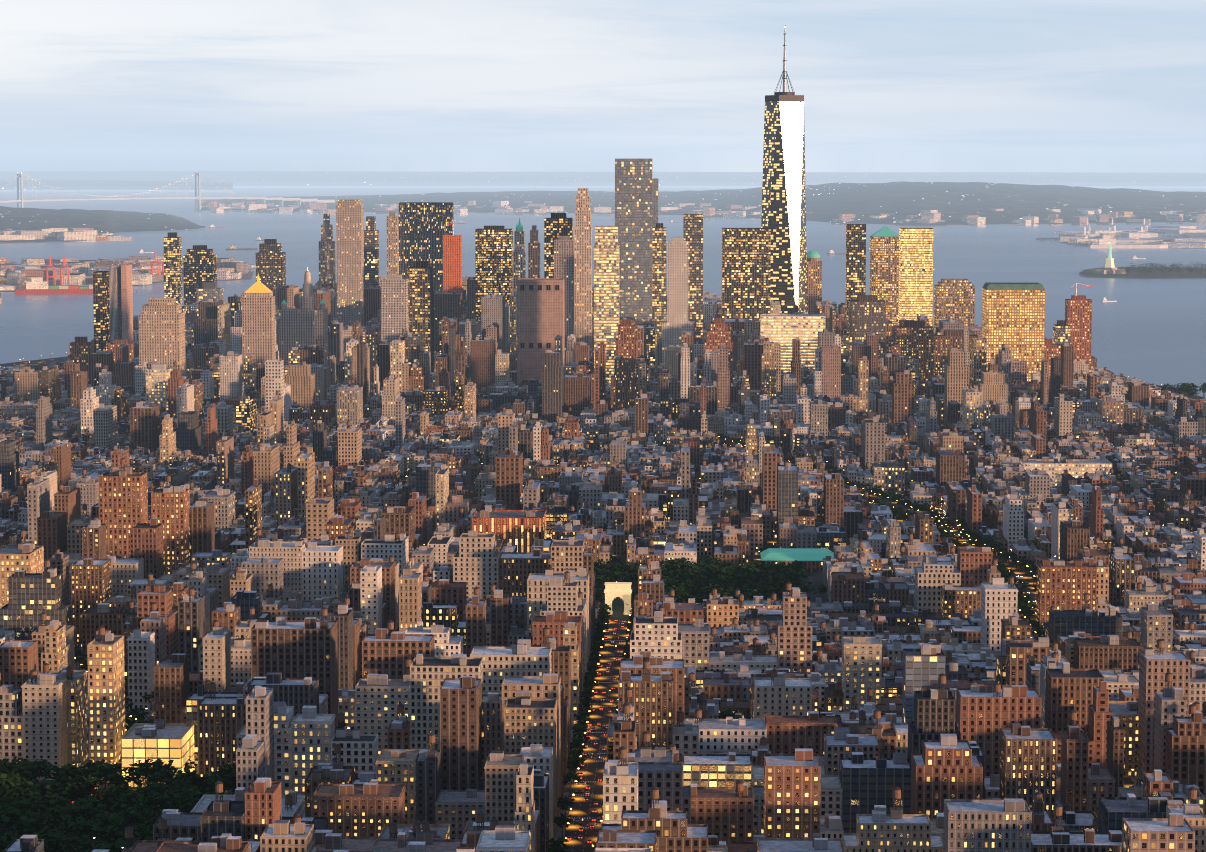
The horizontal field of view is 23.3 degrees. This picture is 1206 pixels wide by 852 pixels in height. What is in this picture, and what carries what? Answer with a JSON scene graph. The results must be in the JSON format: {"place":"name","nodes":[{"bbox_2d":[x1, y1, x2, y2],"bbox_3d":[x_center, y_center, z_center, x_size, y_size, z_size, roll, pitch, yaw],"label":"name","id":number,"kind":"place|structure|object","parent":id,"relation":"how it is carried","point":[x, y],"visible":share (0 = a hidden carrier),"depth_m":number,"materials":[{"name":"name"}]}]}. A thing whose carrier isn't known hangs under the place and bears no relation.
{"place":"outdoors","nodes":[
{"label":"outdoors","id":0,"kind":"place"},
{"bbox_2d":[0,206,204,241],"bbox_3d":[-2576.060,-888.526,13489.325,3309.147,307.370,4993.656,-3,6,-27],"label":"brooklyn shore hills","id":1,"kind":"structure","parent":0,"point":[99,221],"depth_m":12921.48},
{"bbox_2d":[0,180,232,189],"bbox_3d":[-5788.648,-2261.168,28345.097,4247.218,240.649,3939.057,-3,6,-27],"label":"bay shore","id":2,"kind":"structure","parent":0,"point":[98,185],"depth_m":28769.85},
{"bbox_2d":[0,789,234,851],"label":"union square lawn","id":3,"kind":"structure","parent":0,"point":[72,835],"depth_m":1466.89,"materials":[{"name":"green plant"}]},
{"bbox_2d":[0,271,253,290],"bbox_3d":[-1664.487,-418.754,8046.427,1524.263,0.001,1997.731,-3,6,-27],"label":"shipping containers","id":4,"kind":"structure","parent":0,"point":[244,275],"depth_m":7647.92,"materials":[{"name":"red metal"}]},
{"bbox_2d":[28,622,1142,846],"bbox_3d":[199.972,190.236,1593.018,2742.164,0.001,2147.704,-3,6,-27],"label":"city pavement","id":5,"kind":"structure","parent":0,"point":[566,794],"depth_m":1603.93,"materials":[{"name":"grey asphalt"}]},
{"bbox_2d":[74,432,1036,779],"bbox_3d":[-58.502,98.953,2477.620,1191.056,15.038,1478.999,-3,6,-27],"label":"street lights","id":6,"kind":"object","parent":5,"relation":"on","point":[916,506],"visible":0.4,"depth_m":2435.53,"materials":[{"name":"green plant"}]},
{"bbox_2d":[0,557,1205,851],"bbox_3d":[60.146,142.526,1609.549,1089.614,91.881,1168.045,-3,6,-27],"label":"city blocks","id":7,"kind":"structure","parent":5,"relation":"on","point":[1008,737],"depth_m":1499.92,"materials":[{"name":"brown brick"}]},
{"bbox_2d":[0,370,1205,651],"bbox_3d":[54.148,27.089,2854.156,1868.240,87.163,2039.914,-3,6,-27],"label":"city blocks","id":8,"kind":"structure","parent":5,"relation":"on","point":[274,478],"depth_m":2573.69,"materials":[{"name":"brown brick"}]},
{"bbox_2d":[0,357,1204,851],"bbox_3d":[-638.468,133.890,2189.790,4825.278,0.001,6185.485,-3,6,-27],"label":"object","id":9,"kind":"structure","parent":0,"point":[584,807],"depth_m":1859.09,"materials":[{"name":"concrete"}]},
{"bbox_2d":[70,159,1092,430],"bbox_3d":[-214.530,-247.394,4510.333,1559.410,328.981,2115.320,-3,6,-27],"label":"skyscrapers","id":10,"kind":"structure","parent":9,"relation":"on","point":[424,253],"depth_m":4325.07,"materials":[{"name":"concrete"}]},
{"bbox_2d":[38,362,1128,843],"bbox_3d":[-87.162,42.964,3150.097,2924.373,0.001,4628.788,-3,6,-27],"label":"car lights","id":11,"kind":"object","parent":9,"relation":"on","point":[616,694],"depth_m":1785.62},
{"bbox_2d":[21,355,1161,850],"bbox_3d":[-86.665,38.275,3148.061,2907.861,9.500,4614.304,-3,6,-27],"label":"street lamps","id":12,"kind":"object","parent":9,"relation":"on","point":[593,691],"depth_m":1954.26,"materials":[{"name":"grey metal"}]},
{"bbox_2d":[61,502,1133,842],"bbox_3d":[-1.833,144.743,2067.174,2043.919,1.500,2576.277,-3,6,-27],"label":"cars","id":13,"kind":"object","parent":9,"relation":"on","point":[577,820],"visible":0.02,"depth_m":1695.76,"materials":[{"name":"paint"}]},
{"bbox_2d":[0,275,1205,432],"bbox_3d":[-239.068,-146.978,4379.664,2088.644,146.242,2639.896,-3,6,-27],"label":"city blocks","id":14,"kind":"structure","parent":9,"relation":"on","point":[468,347],"depth_m":3677.45,"materials":[{"name":"brown concrete"}]},
{"bbox_2d":[0,448,1205,841],"bbox_3d":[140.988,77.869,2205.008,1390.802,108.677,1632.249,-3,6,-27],"label":"apartment buildings","id":15,"kind":"structure","parent":9,"relation":"on","point":[96,690],"depth_m":1632.85,"materials":[{"name":"brown brick"}]},
{"bbox_2d":[0,262,1205,851],"bbox_3d":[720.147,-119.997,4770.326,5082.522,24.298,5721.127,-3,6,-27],"label":"park trees","id":16,"kind":"object","parent":9,"relation":"on","point":[178,790],"visible":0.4,"depth_m":1537.25,"materials":[{"name":"green plant"}]},
{"bbox_2d":[604,582,631,614],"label":"triumphal arch","id":17,"kind":"structure","parent":9,"relation":"on","point":[613,590],"depth_m":2139.59,"materials":[{"name":"stone"}]},
{"bbox_2d":[107,633,1131,850],"bbox_3d":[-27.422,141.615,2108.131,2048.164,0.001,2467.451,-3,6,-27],"label":"road markings","id":18,"kind":"object","parent":9,"relation":"on","point":[605,732],"visible":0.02,"depth_m":1665.05,"materials":[{"name":"white paint"}]},
{"bbox_2d":[761,25,806,313],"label":"skyscraper","id":19,"kind":"structure","parent":9,"relation":"on","point":[783,203],"depth_m":4556.85,"materials":[{"name":"white glass"}]},
{"bbox_2d":[0,186,1205,398],"bbox_3d":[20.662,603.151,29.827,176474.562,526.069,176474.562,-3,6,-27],"label":"harbor water","id":20,"kind":"structure","parent":0,"point":[1148,330],"depth_m":9327.69,"materials":[{"name":"liquid"}]},
{"bbox_2d":[0,172,334,211],"bbox_3d":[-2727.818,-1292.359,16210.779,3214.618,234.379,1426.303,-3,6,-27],"label":"suspension bridge","id":21,"kind":"structure","parent":20,"relation":"on","point":[199,198],"depth_m":16592.60,"materials":[{"name":"silver metal"}]},
{"bbox_2d":[0,200,1205,303],"bbox_3d":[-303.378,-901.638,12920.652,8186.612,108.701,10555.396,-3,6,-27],"label":"waterfront buildings","id":22,"kind":"structure","parent":20,"relation":"on","point":[30,275],"depth_m":11162.15,"materials":[{"name":"grey concrete"}]},
{"bbox_2d":[139,221,1145,301],"bbox_3d":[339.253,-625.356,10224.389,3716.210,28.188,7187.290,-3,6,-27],"label":"harbor ships","id":23,"kind":"object","parent":20,"relation":"on","point":[232,247],"visible":0.6,"depth_m":10141.44,"materials":[{"name":"metal"}]},
{"bbox_2d":[0,171,1205,185],"bbox_3d":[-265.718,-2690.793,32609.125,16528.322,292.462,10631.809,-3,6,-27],"label":"horizon hills","id":24,"kind":"structure","parent":0,"point":[322,178],"depth_m":32360.88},
{"bbox_2d":[0,0,1205,172],"label":"sky","id":25,"kind":"structure","parent":0,"point":[1098,86],"materials":[{"name":"blue"}]},
{"bbox_2d":[598,579,800,616],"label":"washington square lawn","id":26,"kind":"structure","parent":0,"point":[618,606],"depth_m":2193.99,"materials":[{"name":"green plant"}]},
{"bbox_2d":[197,181,1205,224],"bbox_3d":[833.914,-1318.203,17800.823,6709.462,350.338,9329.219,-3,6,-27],"label":"distant hills","id":27,"kind":"structure","parent":0,"point":[952,203],"depth_m":16083.46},
{"bbox_2d":[1059,234,1096,245],"bbox_3d":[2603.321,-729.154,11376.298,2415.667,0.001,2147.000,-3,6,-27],"label":"bayonne terminal ground","id":28,"kind":"structure","parent":0,"point":[1081,244],"depth_m":10809.31,"materials":[{"name":"grey concrete"}]},
{"bbox_2d":[1079,267,1205,277],"bbox_3d":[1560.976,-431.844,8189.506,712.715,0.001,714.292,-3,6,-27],"label":"island","id":29,"kind":"structure","parent":0,"point":[1138,274],"depth_m":8025.81,"materials":[{"name":"green plant"}]},
{"bbox_2d":[1093,242,1125,273],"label":"statue of liberty","id":30,"kind":"object","parent":29,"relation":"on","point":[1109,268],"visible":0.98,"depth_m":8077.26,"materials":[{"name":"green metal"}]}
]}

